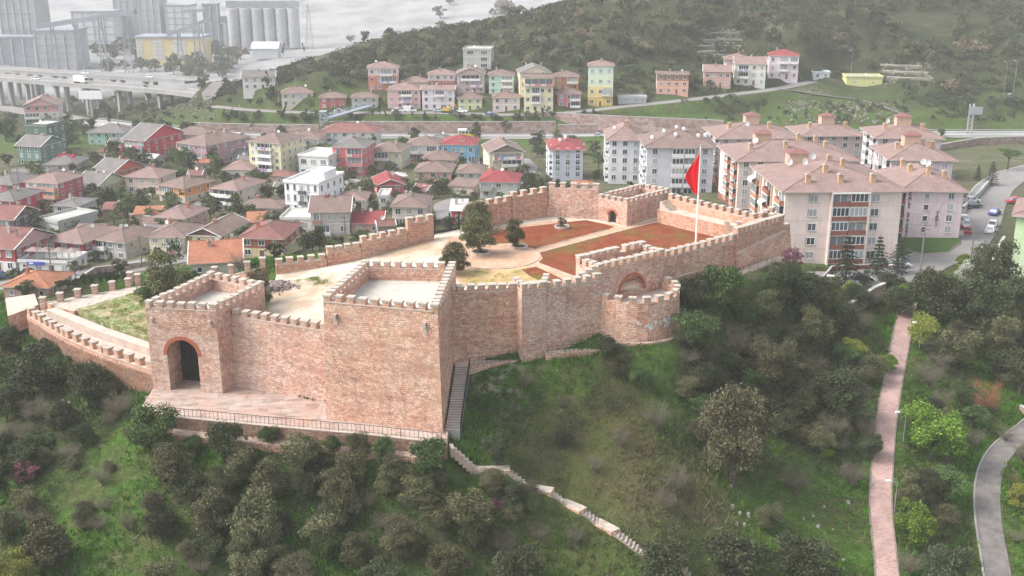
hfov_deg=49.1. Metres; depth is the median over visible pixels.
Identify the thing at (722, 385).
dark shrub
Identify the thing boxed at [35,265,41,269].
window
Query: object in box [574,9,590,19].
hillside tree
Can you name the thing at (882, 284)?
retaining wall
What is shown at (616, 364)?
olive tree
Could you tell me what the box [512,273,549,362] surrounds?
wall turret
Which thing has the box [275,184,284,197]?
town tree
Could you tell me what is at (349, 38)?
hillside tree
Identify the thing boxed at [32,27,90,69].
crusher building
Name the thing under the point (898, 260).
conifer
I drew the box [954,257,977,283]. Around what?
blossoming shrub
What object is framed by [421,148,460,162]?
house
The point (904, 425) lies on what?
street lamp
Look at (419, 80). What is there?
house
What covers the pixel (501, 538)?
bare shrub
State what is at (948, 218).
window
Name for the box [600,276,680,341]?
round bastion
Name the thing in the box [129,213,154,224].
retaining wall
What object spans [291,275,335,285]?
weeds
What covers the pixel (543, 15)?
hillside tree
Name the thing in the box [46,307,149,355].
walkway
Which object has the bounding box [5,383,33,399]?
olive tree
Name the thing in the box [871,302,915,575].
path
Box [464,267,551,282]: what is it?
weeds
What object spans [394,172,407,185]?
garden shed
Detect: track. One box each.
[202,82,223,99]
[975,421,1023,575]
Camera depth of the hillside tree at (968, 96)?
440.92 m
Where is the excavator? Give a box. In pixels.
[442,102,457,112]
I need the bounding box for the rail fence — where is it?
[46,282,124,302]
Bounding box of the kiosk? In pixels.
[811,70,830,79]
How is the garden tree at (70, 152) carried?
on the ground at (334, 24)
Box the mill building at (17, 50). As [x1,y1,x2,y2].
[0,33,36,67]
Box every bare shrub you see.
[0,417,29,442]
[0,419,18,433]
[12,502,50,522]
[14,394,52,422]
[21,405,41,422]
[53,438,84,457]
[57,426,74,441]
[69,515,93,530]
[86,460,111,486]
[86,512,109,529]
[92,491,116,510]
[101,389,134,418]
[102,411,118,422]
[105,382,120,399]
[117,510,136,530]
[167,493,185,503]
[185,551,215,573]
[224,493,235,508]
[229,250,247,272]
[353,487,377,512]
[368,506,390,531]
[489,526,512,540]
[490,525,519,553]
[515,371,533,390]
[524,519,552,540]
[554,391,572,409]
[565,523,586,543]
[586,453,604,473]
[611,424,632,447]
[636,398,675,430]
[655,486,677,511]
[660,461,693,493]
[677,347,700,365]
[722,321,754,356]
[731,287,747,301]
[744,268,759,283]
[753,381,771,393]
[780,463,812,492]
[800,354,829,372]
[814,409,852,439]
[830,436,852,451]
[833,453,869,486]
[852,308,873,332]
[856,352,888,368]
[863,283,884,305]
[889,544,927,575]
[910,358,952,387]
[922,542,954,559]
[925,347,961,368]
[929,382,954,408]
[965,422,987,448]
[995,425,1017,440]
[1008,529,1023,542]
[1013,444,1023,460]
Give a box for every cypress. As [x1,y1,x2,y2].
[107,109,111,122]
[144,84,150,105]
[264,71,268,89]
[268,85,273,99]
[528,31,533,49]
[545,32,551,49]
[660,24,667,44]
[844,0,853,25]
[865,8,874,30]
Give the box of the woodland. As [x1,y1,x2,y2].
[211,0,1023,121]
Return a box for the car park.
[806,260,943,286]
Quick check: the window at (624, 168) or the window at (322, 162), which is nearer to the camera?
the window at (624, 168)
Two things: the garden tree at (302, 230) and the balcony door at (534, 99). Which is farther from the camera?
the balcony door at (534, 99)
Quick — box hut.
[449,198,468,223]
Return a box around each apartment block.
[545,135,586,181]
[603,119,641,183]
[638,125,717,194]
[702,112,795,183]
[716,129,861,210]
[747,148,909,265]
[785,113,862,163]
[859,113,945,168]
[869,131,958,177]
[875,158,970,237]
[1011,197,1023,277]
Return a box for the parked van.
[403,106,416,111]
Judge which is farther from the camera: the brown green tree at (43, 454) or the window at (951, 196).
the window at (951, 196)
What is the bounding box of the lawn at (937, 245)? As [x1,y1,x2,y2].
[900,238,959,253]
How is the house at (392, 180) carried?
on the ground at (334, 24)
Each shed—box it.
[62,168,74,172]
[75,223,106,227]
[97,144,123,159]
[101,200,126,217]
[107,137,123,144]
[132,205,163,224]
[142,153,164,167]
[144,223,163,227]
[186,167,206,177]
[194,159,214,169]
[237,152,249,159]
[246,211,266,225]
[250,42,281,58]
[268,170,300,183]
[273,181,284,194]
[374,216,396,236]
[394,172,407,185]
[411,183,436,198]
[432,132,449,138]
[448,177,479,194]
[571,180,592,187]
[616,94,646,103]
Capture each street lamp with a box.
[885,479,897,511]
[895,411,905,441]
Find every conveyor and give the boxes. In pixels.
[38,9,136,79]
[167,16,211,69]
[182,8,206,58]
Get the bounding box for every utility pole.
[43,243,52,271]
[135,235,142,266]
[339,215,348,242]
[919,223,930,271]
[970,225,979,256]
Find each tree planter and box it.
[471,248,489,255]
[510,243,527,249]
[554,224,568,229]
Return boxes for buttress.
[783,222,790,249]
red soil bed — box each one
[491,220,613,248]
[522,267,561,284]
[538,223,712,275]
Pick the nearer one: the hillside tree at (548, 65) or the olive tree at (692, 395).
the olive tree at (692, 395)
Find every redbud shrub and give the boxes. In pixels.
[10,458,38,485]
[491,497,504,511]
[781,246,804,269]
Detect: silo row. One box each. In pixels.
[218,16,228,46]
[225,0,300,47]
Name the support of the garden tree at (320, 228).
on the ground at (334, 24)
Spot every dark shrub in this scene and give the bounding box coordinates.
[0,322,22,353]
[0,382,26,423]
[0,430,13,459]
[0,456,15,496]
[6,340,73,392]
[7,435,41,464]
[12,461,31,476]
[23,338,60,355]
[23,432,47,445]
[31,463,43,476]
[43,398,79,434]
[48,546,71,569]
[54,280,64,290]
[63,279,72,288]
[64,358,110,408]
[66,422,95,448]
[70,507,94,524]
[71,277,79,287]
[79,273,86,288]
[85,385,108,407]
[87,273,94,283]
[95,271,103,286]
[103,270,111,284]
[110,270,119,282]
[120,271,126,281]
[141,507,181,544]
[172,471,207,506]
[188,529,223,565]
[204,419,247,462]
[208,465,225,479]
[216,472,241,497]
[231,541,262,564]
[251,545,280,568]
[267,543,294,567]
[269,508,294,537]
[288,468,321,499]
[312,497,322,508]
[312,540,334,558]
[314,457,333,473]
[315,498,336,517]
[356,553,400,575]
[404,537,428,556]
[424,467,449,487]
[430,492,448,505]
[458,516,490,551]
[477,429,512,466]
[497,479,527,506]
[551,428,574,448]
[596,334,624,362]
[672,328,699,352]
[677,271,710,314]
[684,357,715,391]
[688,416,715,441]
[700,528,774,575]
[713,380,738,398]
[736,358,760,382]
[745,390,769,405]
[760,258,795,299]
[761,529,842,575]
[762,391,784,412]
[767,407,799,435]
[779,323,808,351]
[785,271,825,319]
[794,363,817,382]
[798,299,831,319]
[804,363,869,413]
[821,300,860,337]
[825,399,858,422]
[840,282,872,309]
[845,414,871,429]
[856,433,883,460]
[877,271,906,289]
[883,285,917,314]
[908,266,968,321]
[914,465,947,494]
[915,491,939,503]
[920,327,952,356]
[920,543,981,575]
[928,397,942,407]
[947,271,1017,328]
[962,323,990,357]
[963,238,1023,287]
[984,347,1011,381]
[1002,273,1023,320]
[1003,346,1023,397]
[1013,327,1023,350]
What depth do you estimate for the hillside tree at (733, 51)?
484.83 m
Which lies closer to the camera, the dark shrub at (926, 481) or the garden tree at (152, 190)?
the dark shrub at (926, 481)
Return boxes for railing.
[172,407,445,440]
[460,357,469,430]
[472,353,516,364]
[547,342,597,353]
[680,254,782,288]
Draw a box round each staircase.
[445,366,468,440]
[449,444,690,575]
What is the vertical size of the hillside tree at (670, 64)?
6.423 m
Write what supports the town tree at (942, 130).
on the ground at (334, 24)
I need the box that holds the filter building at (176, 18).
[164,3,197,33]
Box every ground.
[0,0,1023,575]
[266,216,703,326]
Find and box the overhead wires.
[13,177,954,246]
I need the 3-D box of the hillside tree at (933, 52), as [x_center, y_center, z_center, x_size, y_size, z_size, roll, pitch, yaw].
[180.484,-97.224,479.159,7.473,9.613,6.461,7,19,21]
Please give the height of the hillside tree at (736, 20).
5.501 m
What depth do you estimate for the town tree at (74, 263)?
230.94 m
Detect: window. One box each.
[5,251,11,257]
[7,262,12,269]
[9,290,14,295]
[17,248,21,256]
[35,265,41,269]
[61,265,67,270]
[152,238,157,242]
[197,267,202,272]
[244,249,250,254]
[245,240,250,245]
[258,240,264,245]
[259,250,264,256]
[301,222,307,228]
[310,159,316,164]
[320,160,325,164]
[327,214,332,220]
[395,208,400,214]
[406,208,411,214]
[417,209,422,214]
[611,166,615,171]
[612,149,616,154]
[622,158,626,163]
[622,166,626,171]
[623,141,627,146]
[633,149,637,154]
[633,158,637,163]
[633,166,637,171]
[651,178,656,183]
[652,149,657,154]
[652,158,657,164]
[652,168,656,173]
[701,169,706,174]
[701,179,706,184]
[702,159,707,164]
[703,149,707,154]
[741,189,746,195]
[741,198,746,204]
[742,180,747,185]
[743,162,748,167]
[743,170,748,176]
[804,251,813,259]
[805,237,814,245]
[807,223,815,231]
[808,209,817,216]
[809,195,818,202]
[865,251,874,258]
[867,237,875,244]
[868,223,877,230]
[869,208,878,216]
[871,194,880,201]
[921,215,927,221]
[922,204,928,210]
[924,193,929,199]
[941,163,947,169]
[944,226,950,232]
[945,215,951,221]
[946,204,953,210]
[947,193,954,199]
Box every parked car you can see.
[0,271,8,278]
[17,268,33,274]
[456,108,466,112]
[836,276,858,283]
[852,273,873,281]
[889,259,911,268]
[960,225,972,233]
[961,214,969,220]
[963,201,982,208]
[965,219,970,226]
[967,196,980,202]
[984,225,995,233]
[988,208,1001,215]
[988,219,998,226]
[1005,196,1018,203]
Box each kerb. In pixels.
[143,403,447,460]
[460,244,538,268]
[869,310,897,575]
[891,302,917,575]
[901,165,1022,258]
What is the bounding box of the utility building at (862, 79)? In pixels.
[842,73,883,86]
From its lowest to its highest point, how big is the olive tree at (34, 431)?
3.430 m
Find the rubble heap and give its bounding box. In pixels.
[265,279,300,295]
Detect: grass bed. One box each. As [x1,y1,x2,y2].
[76,291,148,341]
[456,266,536,285]
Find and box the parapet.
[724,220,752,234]
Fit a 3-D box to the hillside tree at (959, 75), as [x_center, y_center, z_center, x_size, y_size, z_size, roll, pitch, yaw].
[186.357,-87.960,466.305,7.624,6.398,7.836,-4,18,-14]
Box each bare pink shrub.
[853,411,880,434]
[854,382,873,409]
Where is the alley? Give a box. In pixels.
[193,197,205,205]
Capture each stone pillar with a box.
[38,296,47,309]
[55,292,63,301]
[73,288,81,297]
[90,284,98,294]
[107,280,115,290]
[124,277,131,287]
[126,271,133,284]
[133,273,141,285]
[210,266,217,272]
[227,264,234,276]
[243,260,250,273]
[259,256,265,270]
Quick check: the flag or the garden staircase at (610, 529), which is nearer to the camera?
the garden staircase at (610, 529)
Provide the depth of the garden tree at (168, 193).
300.94 m
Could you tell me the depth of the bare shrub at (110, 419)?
144.56 m
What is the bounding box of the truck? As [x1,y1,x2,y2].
[73,75,87,83]
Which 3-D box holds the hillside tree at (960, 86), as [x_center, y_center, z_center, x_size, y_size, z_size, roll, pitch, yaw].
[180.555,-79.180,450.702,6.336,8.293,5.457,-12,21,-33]
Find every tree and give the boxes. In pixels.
[0,118,16,140]
[0,118,17,137]
[0,153,12,166]
[0,347,17,362]
[0,505,22,539]
[4,111,18,124]
[4,268,19,278]
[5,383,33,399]
[8,484,43,515]
[11,133,24,147]
[14,279,35,294]
[16,429,39,443]
[19,512,72,572]
[22,160,40,172]
[22,208,43,228]
[28,446,55,465]
[30,167,45,174]
[38,199,52,213]
[45,401,70,419]
[48,227,61,234]
[58,114,73,126]
[63,456,78,469]
[65,125,75,136]
[65,150,75,154]
[66,119,78,131]
[66,220,80,229]
[66,260,84,275]
[67,134,78,143]
[68,162,76,169]
[70,95,77,105]
[72,498,96,511]
[76,118,90,136]
[83,371,105,398]
[85,183,103,195]
[86,117,96,128]
[88,108,100,117]
[88,151,103,164]
[89,42,103,55]
[89,207,102,215]
[90,188,104,210]
[90,251,99,261]
[96,370,122,398]
[98,103,109,109]
[99,57,116,68]
[99,187,121,201]
[101,44,117,52]
[102,64,113,71]
[102,139,122,156]
[102,460,115,471]
[107,49,119,58]
[108,209,122,224]
[109,108,116,115]
[110,151,122,157]
[110,258,128,270]
[111,43,122,50]
[111,184,131,200]
[112,194,138,220]
[114,34,129,51]
[116,60,130,66]
[118,112,130,119]
[121,146,136,161]
[121,427,133,440]
[122,103,132,110]
[124,215,140,225]
[129,47,137,60]
[130,427,150,448]
[131,117,140,126]
[132,56,145,70]
[134,188,145,197]
[135,150,152,167]
[136,193,150,205]
[139,490,165,515]
[139,557,178,575]
[142,249,191,297]
[143,116,155,122]
[143,206,163,214]
[145,186,156,198]
[146,58,161,70]
[148,157,162,166]
[148,440,196,487]
[153,237,183,264]
[154,218,165,223]
[156,117,172,126]
[161,453,192,482]
[162,190,184,206]
[163,52,181,69]
[163,60,182,73]
[164,146,174,162]
[165,193,181,206]
[171,145,188,166]
[175,538,195,560]
[176,168,184,176]
[177,121,189,129]
[179,63,191,70]
[180,485,231,535]
[181,150,198,168]
[182,54,198,65]
[183,66,196,73]
[183,70,191,75]
[190,50,203,57]
[193,471,217,496]
[194,56,208,68]
[194,67,203,74]
[195,67,205,75]
[196,77,206,88]
[197,73,209,80]
[199,192,211,210]
[201,195,217,218]
[204,62,214,72]
[204,167,211,175]
[205,147,219,156]
[206,152,222,162]
[207,196,222,215]
[208,162,220,177]
[209,158,223,174]
[210,39,219,54]
[211,44,225,55]
[213,55,223,61]
[214,62,229,77]
[219,56,231,62]
[219,59,237,70]
[220,78,229,84]
[220,171,233,180]
[223,173,234,182]
[223,440,257,484]
[223,531,245,555]
[225,191,242,211]
[226,47,238,53]
[226,56,237,65]
[226,486,281,547]
[226,548,267,575]
[227,203,244,215]
[228,50,240,59]
[235,48,249,59]
[237,226,249,234]
[243,203,259,216]
[244,169,260,177]
[247,265,274,302]
[247,455,287,501]
[255,211,270,220]
[256,171,272,182]
[260,183,273,197]
[262,543,284,565]
[264,241,285,259]
[270,125,287,132]
[270,548,319,575]
[271,211,280,219]
[271,214,279,219]
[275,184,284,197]
[278,431,324,470]
[295,219,306,235]
[295,232,312,253]
[297,501,347,545]
[304,142,315,150]
[305,242,320,251]
[311,226,324,237]
[311,230,329,250]
[314,142,332,147]
[316,465,347,504]
[318,121,334,130]
[323,234,340,245]
[328,478,363,521]
[332,165,345,170]
[333,236,343,243]
[334,450,368,486]
[339,530,374,569]
[341,76,353,85]
[341,429,371,457]
[342,49,352,54]
[343,175,349,185]
[344,53,359,65]
[344,168,357,178]
[345,182,355,188]
[346,35,354,42]
[348,229,363,242]
[350,70,358,78]
[354,229,370,239]
[355,50,373,64]
[355,61,366,71]
[357,184,368,190]
[360,30,369,42]
[360,175,372,183]
[362,180,376,196]
[367,165,376,174]
[367,200,378,209]
[367,544,385,560]
[368,193,374,203]
[373,468,400,497]
[378,452,404,481]
[378,513,426,559]
[381,31,396,40]
[382,161,394,170]
[382,200,391,210]
[383,27,396,36]
[383,39,397,51]
[387,163,398,171]
[388,530,410,558]
[391,190,400,197]
[392,222,405,232]
[395,473,438,506]
[398,65,406,77]
[398,135,408,142]
[398,464,417,484]
[401,177,412,190]
[404,33,413,39]
[404,131,419,142]
[405,62,420,73]
[409,56,416,63]
[409,185,421,192]
[410,127,420,134]
[410,174,427,184]
[417,44,426,49]
[417,477,435,499]
[418,491,452,521]
[423,44,443,57]
[424,49,434,64]
[424,541,473,575]
[425,37,439,47]
[425,66,435,71]
[425,502,455,532]
[426,178,435,184]
[430,180,447,197]
[432,5,446,17]
[434,176,449,194]
[435,21,448,26]
[436,241,470,270]
[437,542,452,562]
[440,26,448,33]
[440,57,454,66]
[445,486,495,530]
[446,186,454,195]
[451,188,467,198]
[453,160,470,170]
[453,219,463,228]
[458,209,502,252]
[461,199,491,229]
[463,191,478,201]
[467,121,481,137]
[475,24,490,37]
[478,467,508,493]
[487,17,499,27]
[489,8,497,16]
[490,541,551,575]
[492,60,503,67]
[494,0,513,9]
[494,42,506,52]
[496,9,506,15]
[497,15,504,21]
[497,499,526,522]
[500,119,512,132]
[501,6,515,14]
[503,45,518,56]
[504,217,526,246]
[508,30,523,37]
[511,8,521,13]
[512,5,525,13]
[516,163,531,180]
[517,183,529,193]
[519,34,528,44]
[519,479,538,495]
[521,56,531,63]
[523,52,539,61]
[523,172,539,183]
[523,174,538,190]
[528,133,542,144]
[530,140,541,156]
[532,9,542,17]
[533,8,549,19]
[533,40,547,50]
[535,174,547,188]
[536,46,545,52]
[536,130,545,140]
[538,148,545,156]
[542,54,553,63]
[544,62,556,71]
[544,175,552,181]
[552,52,560,57]
[552,129,562,137]
[555,46,568,57]
[557,206,566,225]
[560,39,573,45]
[570,27,588,41]
[572,54,582,62]
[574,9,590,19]
[585,0,602,6]
[585,40,595,49]
[586,13,601,22]
[586,140,600,154]
[589,149,604,168]
[589,169,600,181]
[592,54,603,60]
[599,17,614,29]
[604,33,613,43]
[604,352,626,378]
[609,30,619,41]
[610,8,619,17]
[612,32,630,49]
[613,79,621,85]
[615,0,632,14]
[621,64,635,75]
[625,36,639,46]
[631,3,639,8]
[632,45,647,58]
[637,0,649,8]
[637,41,652,49]
[638,534,692,575]
[650,41,663,54]
[661,41,676,51]
[661,60,675,70]
[666,18,683,27]
[674,373,705,396]
[675,2,688,15]
[683,21,698,32]
[685,418,713,442]
[686,392,698,403]
[690,0,703,5]
[690,73,700,81]
[692,53,702,60]
[695,381,783,486]
[703,52,713,60]
[704,79,714,87]
[712,41,725,53]
[713,0,724,5]
[714,54,722,63]
[726,43,738,53]
[726,49,737,53]
[729,18,743,27]
[737,9,752,20]
[738,22,751,35]
[741,341,754,356]
[748,12,762,22]
[748,334,799,393]
[752,52,767,59]
[752,325,768,339]
[752,500,784,531]
[753,288,783,321]
[763,27,780,42]
[767,43,783,51]
[773,288,792,301]
[787,363,809,388]
[789,423,813,443]
[791,383,818,416]
[799,303,836,346]
[804,426,838,451]
[811,421,835,431]
[817,274,840,303]
[819,447,834,459]
[831,31,847,43]
[835,44,853,55]
[856,352,887,384]
[857,366,872,381]
[859,57,874,68]
[865,6,882,20]
[869,4,886,16]
[879,353,898,371]
[883,0,897,11]
[884,16,902,27]
[889,51,903,64]
[892,496,938,545]
[894,483,925,509]
[897,47,910,54]
[898,37,909,47]
[898,78,911,86]
[899,396,970,461]
[900,88,918,98]
[900,472,919,488]
[905,84,918,96]
[908,39,923,51]
[916,0,929,11]
[918,43,931,52]
[921,50,929,61]
[922,36,936,45]
[924,405,954,418]
[925,49,942,67]
[930,503,961,526]
[931,77,942,83]
[935,42,952,53]
[935,327,983,367]
[939,128,945,135]
[940,78,958,90]
[945,319,966,335]
[948,22,966,40]
[949,70,970,79]
[953,36,981,50]
[953,81,968,95]
[954,8,971,25]
[954,254,971,275]
[956,93,974,105]
[960,48,976,59]
[965,377,1008,410]
[977,44,991,51]
[983,27,999,37]
[985,30,999,41]
[985,37,996,43]
[985,316,1022,350]
[986,75,999,82]
[986,99,997,109]
[992,366,1017,385]
[996,82,1006,90]
[998,44,1019,57]
[998,93,1018,106]
[1007,96,1015,104]
[1009,59,1020,67]
[1010,93,1020,101]
[1012,14,1023,29]
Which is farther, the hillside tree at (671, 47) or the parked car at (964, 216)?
the hillside tree at (671, 47)
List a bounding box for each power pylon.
[287,0,300,44]
[301,5,314,49]
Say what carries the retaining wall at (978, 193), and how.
on the ground at (334, 24)
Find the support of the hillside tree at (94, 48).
on the ground at (334, 24)
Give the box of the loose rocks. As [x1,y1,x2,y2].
[62,27,1008,568]
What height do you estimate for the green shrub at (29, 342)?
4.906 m
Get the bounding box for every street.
[0,253,186,289]
[211,81,815,115]
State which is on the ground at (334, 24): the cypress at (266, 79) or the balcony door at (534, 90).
the cypress at (266, 79)
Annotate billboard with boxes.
[78,91,101,117]
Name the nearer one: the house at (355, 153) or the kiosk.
the house at (355, 153)
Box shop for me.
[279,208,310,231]
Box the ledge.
[166,429,441,469]
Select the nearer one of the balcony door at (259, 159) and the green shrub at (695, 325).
the green shrub at (695, 325)
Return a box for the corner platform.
[5,294,38,331]
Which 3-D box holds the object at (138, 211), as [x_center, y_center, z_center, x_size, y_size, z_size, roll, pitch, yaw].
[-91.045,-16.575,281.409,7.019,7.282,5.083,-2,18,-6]
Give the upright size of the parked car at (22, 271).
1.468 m
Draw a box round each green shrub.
[0,353,24,383]
[0,545,38,575]
[8,436,21,451]
[22,340,43,358]
[23,431,53,446]
[40,352,72,384]
[121,401,179,457]
[133,285,153,303]
[178,432,203,454]
[179,270,201,285]
[228,452,259,472]
[256,425,279,443]
[316,530,346,557]
[323,434,342,455]
[370,434,395,462]
[408,434,446,473]
[423,476,436,484]
[518,493,541,513]
[627,366,652,391]
[671,308,720,355]
[686,392,708,411]
[697,263,749,314]
[698,291,713,309]
[721,351,742,369]
[727,297,764,330]
[740,365,768,391]
[827,341,861,363]
[835,336,869,355]
[841,280,861,296]
[903,281,919,298]
[906,309,941,346]
[930,463,969,498]
[949,378,979,404]
[959,403,991,427]
[963,314,986,328]
[983,318,1004,342]
[1006,481,1023,511]
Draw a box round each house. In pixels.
[0,170,38,190]
[0,185,44,213]
[0,201,39,227]
[0,225,55,271]
[0,266,74,297]
[14,133,65,165]
[22,93,63,122]
[22,169,85,204]
[24,119,67,150]
[37,207,98,234]
[41,151,88,171]
[47,223,119,260]
[50,194,98,211]
[82,170,125,195]
[85,122,134,144]
[91,224,157,259]
[93,155,145,175]
[121,122,184,160]
[122,163,177,194]
[145,217,204,253]
[151,201,210,224]
[155,172,214,202]
[175,129,251,165]
[181,123,221,138]
[186,212,250,239]
[187,236,244,274]
[209,175,267,210]
[221,157,257,178]
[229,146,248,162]
[236,219,302,258]
[241,68,276,98]
[242,194,286,216]
[246,129,305,174]
[280,84,313,109]
[283,166,343,209]
[295,128,327,149]
[297,147,336,171]
[307,193,355,236]
[318,89,347,109]
[320,120,382,144]
[330,134,376,174]
[341,186,371,209]
[350,89,379,108]
[350,208,388,233]
[366,59,399,89]
[371,170,405,194]
[373,139,411,169]
[377,188,391,209]
[386,80,421,108]
[389,190,433,227]
[403,74,428,84]
[407,134,442,161]
[413,158,456,182]
[420,83,456,109]
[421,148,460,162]
[426,67,455,84]
[439,133,480,163]
[455,64,485,94]
[455,161,488,178]
[457,90,483,110]
[462,45,493,68]
[477,165,522,197]
[481,136,525,170]
[487,67,514,93]
[491,89,520,112]
[516,62,551,97]
[523,71,554,112]
[553,69,579,89]
[555,86,581,108]
[587,58,614,106]
[655,68,690,96]
[702,63,732,88]
[722,51,745,73]
[733,54,767,88]
[767,47,799,82]
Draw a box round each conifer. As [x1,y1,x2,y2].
[830,235,861,285]
[859,268,870,287]
[867,236,889,278]
[887,238,909,274]
[972,165,981,180]
[984,162,999,185]
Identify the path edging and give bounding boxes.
[536,222,656,275]
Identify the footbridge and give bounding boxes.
[319,102,372,129]
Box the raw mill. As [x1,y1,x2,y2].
[70,9,122,49]
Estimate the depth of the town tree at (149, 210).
278.24 m
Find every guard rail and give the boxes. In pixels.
[69,122,1023,136]
[84,120,1023,134]
[98,118,1023,130]
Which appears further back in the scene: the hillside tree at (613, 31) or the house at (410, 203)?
the hillside tree at (613, 31)
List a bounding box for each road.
[0,105,89,119]
[904,165,1023,281]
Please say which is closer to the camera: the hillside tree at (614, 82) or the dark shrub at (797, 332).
the dark shrub at (797, 332)
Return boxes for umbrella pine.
[997,148,1022,169]
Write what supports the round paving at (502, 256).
on the court ground at (305, 300)
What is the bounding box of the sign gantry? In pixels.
[966,104,982,133]
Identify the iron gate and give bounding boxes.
[433,211,459,235]
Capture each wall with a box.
[28,310,152,392]
[77,260,155,278]
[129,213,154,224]
[191,122,318,133]
[230,307,325,400]
[232,266,267,280]
[275,253,326,274]
[322,121,555,132]
[325,241,361,265]
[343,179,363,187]
[359,227,407,258]
[404,213,433,245]
[451,281,516,361]
[466,195,511,227]
[509,186,547,220]
[537,111,723,132]
[546,272,601,351]
[548,181,599,219]
[558,124,646,132]
[577,265,601,279]
[657,193,775,236]
[663,233,735,278]
[697,50,728,53]
[699,39,741,42]
[699,45,740,47]
[705,32,745,34]
[732,212,787,269]
[822,262,890,277]
[848,282,886,311]
[880,64,921,67]
[882,70,927,74]
[886,76,932,80]
[940,136,1023,149]
[961,180,989,213]
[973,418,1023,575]
[992,236,1005,259]
[1019,405,1023,413]
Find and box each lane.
[11,167,28,172]
[433,158,537,220]
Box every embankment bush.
[231,110,238,117]
[251,112,259,119]
[297,114,307,119]
[310,109,319,116]
[391,109,401,115]
[392,113,400,120]
[490,114,501,120]
[511,113,520,118]
[522,111,531,117]
[529,113,539,119]
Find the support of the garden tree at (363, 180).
on the ground at (334, 24)
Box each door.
[0,221,9,225]
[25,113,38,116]
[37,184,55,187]
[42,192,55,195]
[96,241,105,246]
[108,251,113,258]
[124,141,143,145]
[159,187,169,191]
[179,144,191,148]
[180,151,203,157]
[213,190,235,194]
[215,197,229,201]
[257,143,271,147]
[257,150,271,154]
[258,158,272,161]
[258,165,272,168]
[314,226,328,231]
[347,149,360,154]
[348,158,362,163]
[374,153,387,157]
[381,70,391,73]
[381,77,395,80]
[396,219,404,224]
[410,147,417,150]
[427,147,436,150]
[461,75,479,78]
[469,157,478,162]
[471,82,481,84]
[481,183,491,186]
[494,153,520,156]
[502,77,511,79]
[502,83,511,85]
[503,160,520,163]
[525,79,552,83]
[532,88,539,92]
[532,97,538,101]
[571,95,579,98]
[602,88,611,93]
[672,189,680,193]
[684,189,691,193]
[685,159,692,163]
[738,72,747,75]
[739,65,747,68]
[756,172,759,180]
[767,181,770,189]
[779,191,783,200]
[780,57,787,61]
[791,57,797,61]
[830,237,843,244]
[833,194,847,201]
[848,223,862,230]
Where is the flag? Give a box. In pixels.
[685,151,699,194]
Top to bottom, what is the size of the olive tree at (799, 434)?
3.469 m
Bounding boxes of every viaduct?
[0,65,201,101]
[0,73,199,114]
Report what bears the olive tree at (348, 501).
on the ground at (334, 24)
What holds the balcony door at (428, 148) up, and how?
in the house at (420, 146)
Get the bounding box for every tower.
[0,0,50,33]
[112,0,140,45]
[138,0,166,33]
[144,270,265,393]
[201,3,219,46]
[322,259,455,432]
[575,240,664,299]
[598,183,669,225]
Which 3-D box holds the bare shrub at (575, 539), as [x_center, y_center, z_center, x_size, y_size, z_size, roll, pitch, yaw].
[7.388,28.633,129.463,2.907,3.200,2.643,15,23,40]
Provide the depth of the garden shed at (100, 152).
373.07 m
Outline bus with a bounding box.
[458,129,478,136]
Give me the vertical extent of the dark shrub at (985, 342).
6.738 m
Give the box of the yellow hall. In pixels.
[134,34,211,65]
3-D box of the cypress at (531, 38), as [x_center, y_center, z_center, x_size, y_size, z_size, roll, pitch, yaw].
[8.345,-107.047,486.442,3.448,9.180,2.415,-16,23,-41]
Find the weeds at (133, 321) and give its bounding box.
[79,292,147,337]
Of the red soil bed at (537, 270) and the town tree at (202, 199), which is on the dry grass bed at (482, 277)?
the red soil bed at (537, 270)
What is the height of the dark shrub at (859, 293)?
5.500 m
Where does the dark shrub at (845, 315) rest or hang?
on the ground at (334, 24)
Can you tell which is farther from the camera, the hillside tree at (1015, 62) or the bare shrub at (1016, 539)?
the hillside tree at (1015, 62)
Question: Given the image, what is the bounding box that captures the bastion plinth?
[598,328,680,345]
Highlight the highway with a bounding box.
[83,120,1023,138]
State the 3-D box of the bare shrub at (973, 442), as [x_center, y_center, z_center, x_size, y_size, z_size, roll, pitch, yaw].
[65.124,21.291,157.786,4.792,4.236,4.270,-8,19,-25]
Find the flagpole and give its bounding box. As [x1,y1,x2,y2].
[695,145,701,241]
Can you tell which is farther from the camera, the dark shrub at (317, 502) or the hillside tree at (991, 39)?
the hillside tree at (991, 39)
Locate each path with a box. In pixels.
[47,286,140,315]
[454,360,516,374]
[545,348,599,359]
[681,252,797,308]
[783,89,900,112]
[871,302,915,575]
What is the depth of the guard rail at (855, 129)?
423.48 m
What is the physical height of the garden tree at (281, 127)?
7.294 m
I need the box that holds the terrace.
[144,379,447,458]
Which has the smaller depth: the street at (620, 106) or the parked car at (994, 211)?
the parked car at (994, 211)
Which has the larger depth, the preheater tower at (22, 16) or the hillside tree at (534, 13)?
the preheater tower at (22, 16)
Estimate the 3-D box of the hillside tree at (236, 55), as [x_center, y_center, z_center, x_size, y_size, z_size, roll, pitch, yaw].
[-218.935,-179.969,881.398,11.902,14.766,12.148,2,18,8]
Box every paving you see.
[443,219,656,285]
[459,245,537,268]
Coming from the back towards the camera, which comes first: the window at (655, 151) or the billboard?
the billboard
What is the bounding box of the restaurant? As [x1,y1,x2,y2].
[17,246,87,270]
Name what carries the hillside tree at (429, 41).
on the ground at (334, 24)

